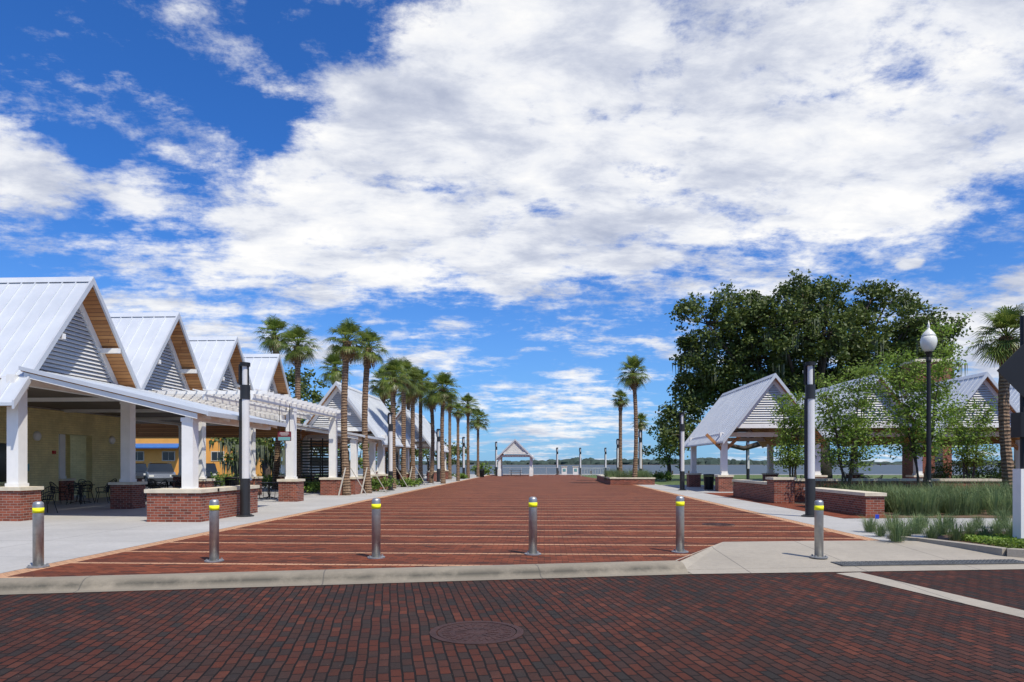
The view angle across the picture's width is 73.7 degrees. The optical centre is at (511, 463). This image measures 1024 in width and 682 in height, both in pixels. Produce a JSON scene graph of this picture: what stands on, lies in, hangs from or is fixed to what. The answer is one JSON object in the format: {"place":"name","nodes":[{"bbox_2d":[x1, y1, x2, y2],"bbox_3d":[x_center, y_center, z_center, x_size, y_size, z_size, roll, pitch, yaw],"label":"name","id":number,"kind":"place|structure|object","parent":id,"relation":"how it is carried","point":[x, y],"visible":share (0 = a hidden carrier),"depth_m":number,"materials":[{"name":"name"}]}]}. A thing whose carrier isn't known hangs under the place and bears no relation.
{"place":"outdoors","nodes":[
{"label":"outdoors","id":0,"kind":"place"},
{"bbox_2d":[136,438,271,477],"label":"orange building","id":1,"kind":"structure","parent":0,"point":[157,450],"depth_m":75.73,"materials":[{"name":"paint"}]},
{"bbox_2d":[142,478,267,487],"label":"car park","id":2,"kind":"structure","parent":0,"point":[143,480],"depth_m":50.41,"materials":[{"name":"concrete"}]},
{"bbox_2d":[136,462,146,478],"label":"parked car","id":3,"kind":"object","parent":2,"relation":"on","point":[141,468],"visible":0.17,"depth_m":56.32,"materials":[{"name":"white metal"}]},
{"bbox_2d":[145,462,175,485],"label":"parked car","id":4,"kind":"object","parent":2,"relation":"on","point":[159,471],"visible":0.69,"depth_m":48.92,"materials":[{"name":"silver metal"}]},
{"bbox_2d":[206,462,217,482],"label":"parked car","id":5,"kind":"object","parent":2,"relation":"on","point":[211,468],"visible":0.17,"depth_m":55.25,"materials":[{"name":"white metal"}]},
{"bbox_2d":[207,438,262,476],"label":"broadleaf tree","id":6,"kind":"object","parent":2,"relation":"on","point":[232,445],"visible":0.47,"depth_m":61.34,"materials":[{"name":"plant"}]},
{"bbox_2d":[256,437,284,476],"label":"broadleaf tree","id":7,"kind":"object","parent":2,"relation":"on","point":[266,449],"visible":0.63,"depth_m":59.58,"materials":[{"name":"plant"}]},
{"bbox_2d":[285,367,330,471],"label":"broadleaf tree","id":8,"kind":"object","parent":2,"relation":"on","point":[315,396],"visible":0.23,"depth_m":66.61,"materials":[{"name":"plant"}]},
{"bbox_2d":[315,443,376,470],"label":"broadleaf tree","id":9,"kind":"object","parent":2,"relation":"on","point":[359,457],"visible":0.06,"depth_m":71.03,"materials":[{"name":"green plant"}]},
{"bbox_2d":[0,488,421,572],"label":"sidewalk","id":10,"kind":"structure","parent":0,"point":[74,530],"depth_m":17.37,"materials":[{"name":"concrete"}]},
{"bbox_2d":[41,486,57,512],"bbox_3d":[-14.970,1.151,21.893,0.542,0.886,0.582,0,0,22],"label":"patio chair","id":11,"kind":"object","parent":10,"relation":"on","point":[52,495],"visible":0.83,"depth_m":21.81,"materials":[{"name":"black metal"}]},
{"bbox_2d":[0,276,384,520],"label":"market building","id":12,"kind":"structure","parent":10,"relation":"on","point":[82,368],"depth_m":24.52,"materials":[{"name":"metal"}]},
{"bbox_2d":[0,443,6,481],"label":"window","id":13,"kind":"structure","parent":12,"relation":"in","point":[3,446],"depth_m":26.67,"materials":[{"name":"black glass"}]},
{"bbox_2d":[144,485,259,521],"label":"brick seat wall","id":14,"kind":"structure","parent":10,"relation":"on","point":[175,505],"depth_m":18.73,"materials":[{"name":"red brick"}]},
{"bbox_2d":[236,362,253,516],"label":"light column","id":15,"kind":"structure","parent":10,"relation":"on","point":[244,427],"depth_m":20.61,"materials":[{"name":"metal"}]},
{"bbox_2d":[144,389,350,501],"bbox_3d":[-11.087,-0.565,30.757,4.750,4.330,11.800,0,0,3],"label":"pergola","id":16,"kind":"object","parent":10,"relation":"on","point":[264,403],"visible":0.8,"depth_m":29.01,"materials":[{"name":"white wood"}]},
{"bbox_2d":[278,404,290,440],"bbox_3d":[-9.172,-1.660,27.517,0.540,1.480,0.046,0,0,3],"label":"hanging sign","id":17,"kind":"object","parent":16,"relation":"hanging from","point":[284,436],"visible":1,"depth_m":27.50,"materials":[{"name":"white paint"}]},
{"bbox_2d":[254,314,290,488],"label":"palm tree","id":18,"kind":"object","parent":10,"relation":"on","point":[275,327],"visible":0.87,"depth_m":41.82,"materials":[{"name":"green plant"}]},
{"bbox_2d":[274,324,322,478],"bbox_3d":[-12.432,-3.323,40.035,2.982,9.846,2.883,0,0,3],"label":"palm tree","id":19,"kind":"object","parent":10,"relation":"on","point":[296,356],"visible":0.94,"depth_m":39.85,"materials":[{"name":"green plant"}]},
{"bbox_2d":[304,481,319,492],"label":"shrub","id":20,"kind":"object","parent":10,"relation":"on","point":[314,486],"visible":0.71,"depth_m":37.25,"materials":[{"name":"green plant"}]},
{"bbox_2d":[300,438,328,482],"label":"slatted screen wall","id":21,"kind":"structure","parent":10,"relation":"on","point":[311,456],"depth_m":39.99,"materials":[{"name":"black metal"}]},
{"bbox_2d":[319,476,371,494],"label":"brick seat wall","id":22,"kind":"structure","parent":10,"relation":"on","point":[329,486],"depth_m":34.48,"materials":[{"name":"red brick"}]},
{"bbox_2d":[321,318,370,495],"bbox_3d":[-8.376,-2.926,34.566,2.598,9.076,2.562,0,0,3],"label":"palm tree","id":23,"kind":"object","parent":10,"relation":"on","point":[347,352],"visible":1,"depth_m":34.46,"materials":[{"name":"green plant"}]},
{"bbox_2d":[351,328,390,493],"bbox_3d":[-7.818,-2.909,37.032,2.531,9.049,2.494,0,0,36],"label":"palm tree","id":24,"kind":"object","parent":10,"relation":"on","point":[371,357],"visible":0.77,"depth_m":36.87,"materials":[{"name":"green plant"}]},
{"bbox_2d":[371,475,397,491],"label":"shrub","id":25,"kind":"object","parent":10,"relation":"on","point":[376,484],"visible":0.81,"depth_m":39.16,"materials":[{"name":"green plant"}]},
{"bbox_2d":[388,412,393,490],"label":"light column","id":26,"kind":"structure","parent":10,"relation":"on","point":[390,448],"depth_m":40.90,"materials":[{"name":"metal"}]},
{"bbox_2d":[372,357,411,488],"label":"palm tree","id":27,"kind":"object","parent":10,"relation":"on","point":[393,384],"visible":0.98,"depth_m":43.84,"materials":[{"name":"green plant"}]},
{"bbox_2d":[266,475,485,487],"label":"sidewalk","id":28,"kind":"structure","parent":0,"point":[435,483],"depth_m":55.27,"materials":[{"name":"concrete"}]},
{"bbox_2d":[317,353,352,475],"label":"palm tree","id":29,"kind":"object","parent":28,"relation":"on","point":[334,376],"visible":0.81,"depth_m":49.57,"materials":[{"name":"green plant"}]},
{"bbox_2d":[300,381,416,488],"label":"gabled pavilion","id":30,"kind":"structure","parent":28,"relation":"on","point":[378,412],"depth_m":42.89,"materials":[{"name":"metal"}]},
{"bbox_2d":[369,364,399,473],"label":"palm tree","id":31,"kind":"object","parent":28,"relation":"on","point":[383,397],"visible":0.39,"depth_m":55.66,"materials":[{"name":"green plant"}]},
{"bbox_2d":[387,357,423,486],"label":"palm tree","id":32,"kind":"object","parent":28,"relation":"on","point":[407,365],"visible":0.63,"depth_m":47.36,"materials":[{"name":"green plant"}]},
{"bbox_2d":[376,409,448,480],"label":"gabled pavilion","id":33,"kind":"structure","parent":28,"relation":"on","point":[426,434],"depth_m":63.88,"materials":[{"name":"metal"}]},
{"bbox_2d":[396,366,430,484],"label":"palm tree","id":34,"kind":"object","parent":28,"relation":"on","point":[412,397],"visible":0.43,"depth_m":49.86,"materials":[{"name":"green plant"}]},
{"bbox_2d":[418,369,433,481],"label":"palm tree","id":35,"kind":"object","parent":28,"relation":"on","point":[420,458],"visible":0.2,"depth_m":57.87,"materials":[{"name":"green plant"}]},
{"bbox_2d":[417,380,445,482],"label":"palm tree","id":36,"kind":"object","parent":28,"relation":"on","point":[426,404],"visible":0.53,"depth_m":56.84,"materials":[{"name":"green plant"}]},
{"bbox_2d":[436,429,439,481],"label":"light column","id":37,"kind":"structure","parent":28,"relation":"on","point":[438,455],"depth_m":59.90,"materials":[{"name":"metal"}]},
{"bbox_2d":[422,371,461,483],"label":"palm tree","id":38,"kind":"object","parent":28,"relation":"on","point":[442,397],"visible":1,"depth_m":54.82,"materials":[{"name":"green plant"}]},
{"bbox_2d":[439,392,459,478],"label":"palm tree","id":39,"kind":"object","parent":28,"relation":"on","point":[448,408],"visible":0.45,"depth_m":69.85,"materials":[{"name":"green plant"}]},
{"bbox_2d":[450,403,467,480],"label":"palm tree","id":40,"kind":"object","parent":28,"relation":"on","point":[458,414],"visible":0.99,"depth_m":63.88,"materials":[{"name":"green plant"}]},
{"bbox_2d":[458,392,478,478],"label":"palm tree","id":41,"kind":"object","parent":28,"relation":"on","point":[468,407],"visible":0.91,"depth_m":73.84,"materials":[{"name":"green plant"}]},
{"bbox_2d":[466,407,490,476],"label":"palm tree","id":42,"kind":"object","parent":28,"relation":"on","point":[476,423],"visible":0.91,"depth_m":83.86,"materials":[{"name":"green plant"}]},
{"bbox_2d":[0,475,877,577],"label":"plaza paving","id":43,"kind":"structure","parent":0,"point":[477,521],"depth_m":15.63,"materials":[{"name":"brick"}]},
{"bbox_2d":[26,501,49,567],"bbox_3d":[-7.308,1.085,10.533,0.300,1.015,0.300,0,0,3],"label":"bollard","id":44,"kind":"object","parent":43,"relation":"on","point":[37,534],"visible":1,"depth_m":10.47,"materials":[{"name":"metal"}]},
{"bbox_2d":[204,499,223,562],"bbox_3d":[-4.867,1.087,11.158,0.300,1.015,0.300,0,0,3],"label":"bollard","id":45,"kind":"object","parent":43,"relation":"on","point":[213,530],"visible":1,"depth_m":11.09,"materials":[{"name":"metal"}]},
{"bbox_2d":[367,498,384,558],"bbox_3d":[-2.303,1.087,11.571,0.300,1.015,0.300,0,0,3],"label":"bollard","id":46,"kind":"object","parent":43,"relation":"on","point":[376,528],"visible":1,"depth_m":11.51,"materials":[{"name":"metal"}]},
{"bbox_2d":[496,439,534,475],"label":"gable shelter","id":47,"kind":"object","parent":43,"relation":"on","point":[514,446],"visible":0.99,"depth_m":88.16,"materials":[{"name":"wood"}]},
{"bbox_2d":[524,497,540,554],"bbox_3d":[0.368,1.087,12.016,0.300,1.015,0.300,0,0,3],"label":"bollard","id":48,"kind":"object","parent":43,"relation":"on","point":[532,526],"visible":1,"depth_m":11.95,"materials":[{"name":"metal"}]},
{"bbox_2d":[596,475,654,484],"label":"brick planter","id":49,"kind":"object","parent":43,"relation":"on","point":[631,481],"visible":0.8,"depth_m":51.95,"materials":[{"name":"red brick"}]},
{"bbox_2d":[602,467,652,479],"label":"planter grass","id":50,"kind":"structure","parent":49,"relation":"in","point":[629,472],"depth_m":54.61,"materials":[{"name":"plant"}]},
{"bbox_2d":[672,496,688,552],"bbox_3d":[3.031,1.087,12.312,0.300,1.015,0.300,0,0,3],"label":"bollard","id":51,"kind":"object","parent":43,"relation":"on","point":[680,524],"visible":1,"depth_m":12.25,"materials":[{"name":"metal"}]},
{"bbox_2d":[0,569,1023,681],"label":"street","id":52,"kind":"structure","parent":0,"point":[789,627],"depth_m":7.00,"materials":[{"name":"brick"}]},
{"bbox_2d":[0,560,690,594],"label":"kerb","id":53,"kind":"structure","parent":52,"relation":"on","point":[66,584],"depth_m":9.91,"materials":[{"name":"concrete"}]},
{"bbox_2d":[429,621,523,644],"bbox_3d":[-0.360,1.724,6.969,0.960,0.027,0.960,0,0,3],"label":"manhole cover","id":54,"kind":"object","parent":52,"relation":"on","point":[476,632],"visible":1,"depth_m":6.93,"materials":[{"name":"metal"}]},
{"bbox_2d":[687,564,1023,573],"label":"kerb gutter","id":55,"kind":"object","parent":52,"relation":"on","point":[871,568],"visible":0.9,"depth_m":11.04,"materials":[{"name":"concrete"}]},
{"bbox_2d":[677,540,1023,569],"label":"kerb ramp","id":56,"kind":"structure","parent":55,"relation":"on","point":[759,554],"depth_m":12.43,"materials":[{"name":"concrete"}]},
{"bbox_2d":[810,500,827,558],"bbox_3d":[5.410,1.143,12.034,0.300,1.015,0.300,0,0,3],"label":"bollard","id":57,"kind":"object","parent":56,"relation":"on","point":[818,528],"visible":1,"depth_m":11.97,"materials":[{"name":"metal"}]},
{"bbox_2d":[831,559,1023,565],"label":"tactile plate","id":58,"kind":"object","parent":56,"relation":"on","point":[925,562],"visible":1,"depth_m":11.53,"materials":[{"name":"metal"}]},
{"bbox_2d":[838,572,1023,617],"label":"street band","id":59,"kind":"object","parent":52,"relation":"on","point":[950,596],"visible":1,"depth_m":8.95,"materials":[{"name":"concrete"}]},
{"bbox_2d":[0,0,1023,462],"label":"sky","id":60,"kind":"structure","parent":0,"point":[517,197],"materials":[{"name":"blue"}]},
{"bbox_2d":[173,474,1005,538],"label":"ground","id":61,"kind":"structure","parent":0,"point":[675,480],"depth_m":74.74,"materials":[{"name":"plant"}]},
{"bbox_2d":[207,470,283,487],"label":"shrub","id":62,"kind":"object","parent":61,"relation":"on","point":[223,476],"visible":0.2,"depth_m":43.28,"materials":[{"name":"green plant"}]},
{"bbox_2d":[396,477,422,486],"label":"shrub","id":63,"kind":"object","parent":61,"relation":"on","point":[409,482],"visible":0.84,"depth_m":46.86,"materials":[{"name":"green plant"}]},
{"bbox_2d":[410,423,469,475],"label":"broadleaf tree","id":64,"kind":"object","parent":61,"relation":"on","point":[454,450],"visible":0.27,"depth_m":89.83,"materials":[{"name":"plant"}]},
{"bbox_2d":[611,390,629,473],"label":"palm tree","id":65,"kind":"object","parent":61,"relation":"on","point":[620,401],"visible":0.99,"depth_m":61.86,"materials":[{"name":"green plant"}]},
{"bbox_2d":[615,354,651,476],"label":"palm tree","id":66,"kind":"object","parent":61,"relation":"on","point":[632,381],"visible":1,"depth_m":52.85,"materials":[{"name":"green plant"}]},
{"bbox_2d":[630,413,648,469],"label":"palm tree","id":67,"kind":"object","parent":61,"relation":"on","point":[641,424],"visible":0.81,"depth_m":73.80,"materials":[{"name":"green plant"}]},
{"bbox_2d":[642,416,678,480],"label":"broadleaf tree","id":68,"kind":"object","parent":61,"relation":"on","point":[667,459],"visible":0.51,"depth_m":65.67,"materials":[{"name":"green plant"}]},
{"bbox_2d":[647,470,674,480],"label":"shrub","id":69,"kind":"object","parent":61,"relation":"on","point":[661,475],"visible":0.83,"depth_m":63.66,"materials":[{"name":"green plant"}]},
{"bbox_2d":[655,268,973,478],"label":"live oak","id":70,"kind":"object","parent":61,"relation":"on","point":[777,340],"visible":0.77,"depth_m":60.39,"materials":[{"name":"green plant"}]},
{"bbox_2d":[794,502,1012,517],"bbox_3d":[36.083,1.588,23.175,50.100,0.001,8.300,0,0,3],"label":"planting bed","id":71,"kind":"object","parent":61,"relation":"on","point":[984,514],"visible":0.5,"depth_m":20.96,"materials":[{"name":"soil"}]},
{"bbox_2d":[796,350,899,489],"bbox_3d":[13.184,-1.370,26.987,3.718,5.971,3.612,0,0,3],"label":"young tree","id":72,"kind":"object","parent":71,"relation":"on","point":[849,429],"visible":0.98,"depth_m":26.67,"materials":[{"name":"green plant"}]},
{"bbox_2d":[863,308,979,488],"bbox_3d":[16.040,-2.226,27.010,4.287,7.669,4.331,0,0,3],"label":"young tree","id":73,"kind":"object","parent":71,"relation":"on","point":[919,406],"visible":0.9,"depth_m":26.86,"materials":[{"name":"green plant"}]},
{"bbox_2d":[920,321,937,489],"bbox_3d":[15.258,-1.825,25.000,0.600,6.850,0.600,0,0,3],"label":"street lamp","id":74,"kind":"object","parent":71,"relation":"on","point":[928,342],"visible":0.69,"depth_m":24.93,"materials":[{"name":"black metal"}]},
{"bbox_2d":[962,303,1023,489],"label":"palm tree","id":75,"kind":"object","parent":71,"relation":"on","point":[1004,349],"visible":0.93,"depth_m":26.34,"materials":[{"name":"green plant"}]},
{"bbox_2d":[899,357,954,478],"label":"pavilion","id":76,"kind":"object","parent":61,"relation":"on","point":[907,468],"visible":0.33,"depth_m":51.28,"materials":[{"name":"grey metal"}]},
{"bbox_2d":[887,535,1023,557],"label":"bed kerb","id":77,"kind":"structure","parent":61,"relation":"on","point":[1008,552],"depth_m":12.82,"materials":[{"name":"concrete"}]},
{"bbox_2d":[924,455,1014,478],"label":"shrub","id":78,"kind":"object","parent":61,"relation":"on","point":[946,468],"visible":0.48,"depth_m":43.43,"materials":[{"name":"green plant"}]},
{"bbox_2d":[937,532,1022,548],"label":"planting bed","id":79,"kind":"object","parent":61,"relation":"on","point":[943,537],"visible":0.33,"depth_m":14.24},
{"bbox_2d":[918,519,942,538],"bbox_3d":[8.713,1.342,14.219,0.820,0.475,0.877,0,0,-10],"label":"grass tuft","id":80,"kind":"object","parent":79,"relation":"on","point":[930,531],"visible":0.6,"depth_m":14.20,"materials":[{"name":"plant"}]},
{"bbox_2d":[923,511,960,534],"bbox_3d":[9.641,1.274,15.308,1.078,0.611,1.066,0,0,6],"label":"grass tuft","id":81,"kind":"object","parent":79,"relation":"on","point":[942,522],"visible":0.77,"depth_m":15.21,"materials":[{"name":"plant"}]},
{"bbox_2d":[937,517,973,540],"bbox_3d":[9.179,1.321,14.082,0.892,0.517,0.954,0,0,21],"label":"grass tuft","id":82,"kind":"object","parent":79,"relation":"on","point":[956,532],"visible":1,"depth_m":14.00,"materials":[{"name":"plant"}]},
{"bbox_2d":[968,520,1000,536],"bbox_3d":[9.666,1.334,14.008,0.908,0.492,0.849,0,0,-38],"label":"grass tuft","id":83,"kind":"object","parent":79,"relation":"on","point":[983,530],"visible":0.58,"depth_m":13.94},
{"bbox_2d":[960,532,1023,548],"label":"ground cover","id":84,"kind":"object","parent":79,"relation":"on","point":[998,540],"visible":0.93,"depth_m":13.29,"materials":[{"name":"green plant"}]},
{"bbox_2d":[997,316,1023,538],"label":"traffic sign post","id":85,"kind":"object","parent":79,"relation":"on","point":[1010,370],"visible":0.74,"depth_m":13.32,"materials":[{"name":"black metal"}]},
{"bbox_2d":[976,463,1014,484],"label":"shrub","id":86,"kind":"object","parent":61,"relation":"on","point":[997,475],"visible":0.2,"depth_m":40.27,"materials":[{"name":"green plant"}]},
{"bbox_2d":[638,430,641,470],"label":"light column","id":87,"kind":"structure","parent":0,"point":[640,450],"depth_m":61.90,"materials":[{"name":"metal"}]},
{"bbox_2d":[281,465,1001,474],"bbox_3d":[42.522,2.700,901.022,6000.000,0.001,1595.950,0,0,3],"label":"lake","id":88,"kind":"structure","parent":0,"point":[875,469],"depth_m":322.01,"materials":[{"name":"liquid"}]},
{"bbox_2d":[281,457,1013,464],"bbox_3d":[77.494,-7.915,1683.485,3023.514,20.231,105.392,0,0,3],"label":"distant treeline","id":89,"kind":"object","parent":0,"point":[700,461],"visible":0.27,"depth_m":1645.55,"materials":[{"name":"plant"}]},
{"bbox_2d":[490,474,864,474],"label":"promenade","id":90,"kind":"structure","parent":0,"point":[672,474],"depth_m":101.53,"materials":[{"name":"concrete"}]},
{"bbox_2d":[663,485,732,492],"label":"pavilion floor","id":91,"kind":"structure","parent":0,"point":[699,489],"depth_m":42.27,"materials":[{"name":"concrete"}]},
{"bbox_2d":[703,474,713,489],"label":"litter bin","id":92,"kind":"object","parent":91,"relation":"on","point":[708,481],"visible":0.99,"depth_m":40.80,"materials":[{"name":"black metal"}]},
{"bbox_2d":[684,372,1019,491],"bbox_3d":[22.988,-1.708,42.864,23.297,6.615,11.260,0,0,3],"label":"gabled pavilion row","id":93,"kind":"object","parent":91,"relation":"on","point":[739,412],"visible":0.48,"depth_m":39.00,"materials":[{"name":"metal"}]},
{"bbox_2d":[640,484,885,527],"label":"sidewalk","id":94,"kind":"structure","parent":0,"point":[795,515],"depth_m":23.81,"materials":[{"name":"concrete"}]},
{"bbox_2d":[679,412,685,490],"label":"light column","id":95,"kind":"structure","parent":94,"relation":"on","point":[681,450],"depth_m":40.90,"materials":[{"name":"metal"}]},
{"bbox_2d":[801,361,815,516],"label":"light column","id":96,"kind":"structure","parent":94,"relation":"on","point":[809,427],"depth_m":20.50,"materials":[{"name":"metal"}]},
{"bbox_2d":[707,493,901,517],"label":"brick walk","id":97,"kind":"structure","parent":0,"point":[800,507],"depth_m":25.47,"materials":[{"name":"brick"}]},
{"bbox_2d":[732,477,795,502],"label":"brick seat wall","id":98,"kind":"structure","parent":97,"relation":"on","point":[775,489],"depth_m":28.34,"materials":[{"name":"red brick"}]},
{"bbox_2d":[804,487,886,515],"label":"brick seat wall","id":99,"kind":"structure","parent":97,"relation":"on","point":[863,503],"depth_m":21.67,"materials":[{"name":"red brick"}]},
{"bbox_2d":[877,516,914,541],"bbox_3d":[7.843,1.287,13.954,1.081,0.586,1.011,0,0,24],"label":"grass tuft","id":100,"kind":"object","parent":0,"point":[895,532],"visible":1,"depth_m":13.86,"materials":[{"name":"plant"}]},
{"bbox_2d":[815,475,1012,515],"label":"ornamental grass","id":101,"kind":"structure","parent":0,"point":[950,499],"depth_m":21.30,"materials":[{"name":"plant"}]},
{"bbox_2d":[829,518,1012,540],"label":"sidewalk","id":102,"kind":"structure","parent":0,"point":[859,531],"depth_m":16.83,"materials":[{"name":"concrete"}]},
{"bbox_2d":[857,515,882,531],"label":"grass tuft","id":103,"kind":"object","parent":102,"relation":"on","point":[870,521],"visible":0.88,"depth_m":15.82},
{"bbox_2d":[866,519,893,536],"bbox_3d":[8.058,1.369,14.899,0.778,0.422,0.728,0,0,18],"label":"grass tuft","id":104,"kind":"object","parent":102,"relation":"on","point":[879,531],"visible":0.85,"depth_m":14.86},
{"bbox_2d":[902,511,935,533],"bbox_3d":[9.185,1.297,15.474,0.997,0.566,0.986,0,0,-25],"label":"grass tuft","id":105,"kind":"object","parent":102,"relation":"on","point":[919,521],"visible":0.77,"depth_m":15.40,"materials":[{"name":"plant"}]},
{"bbox_2d":[981,506,1012,527],"bbox_3d":[12.167,1.265,16.875,1.088,0.631,1.163,0,0,-4],"label":"grass tuft","id":106,"kind":"object","parent":102,"relation":"on","point":[1005,514],"visible":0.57,"depth_m":16.79,"materials":[{"name":"plant"}]},
{"label":"terrace floor","id":107,"kind":"structure","parent":0,"visible":0},
{"bbox_2d":[764,389,819,478],"bbox_3d":[12.318,-0.818,30.030,2.353,4.849,2.373,0,0,-36],"label":"young tree","id":108,"kind":"object","parent":107,"relation":"on","point":[793,459],"visible":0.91,"depth_m":29.90,"materials":[{"name":"green plant"}]},
{"bbox_2d":[794,478,1001,499],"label":"brick seat wall","id":109,"kind":"structure","parent":107,"relation":"on","point":[799,490],"depth_m":29.47,"materials":[{"name":"brown brick"}]},
{"bbox_2d":[933,395,999,478],"bbox_3d":[21.456,-0.808,32.010,2.896,4.836,3.005,0,0,-42],"label":"young tree","id":110,"kind":"object","parent":107,"relation":"on","point":[974,461],"visible":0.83,"depth_m":31.75,"materials":[{"name":"green plant"}]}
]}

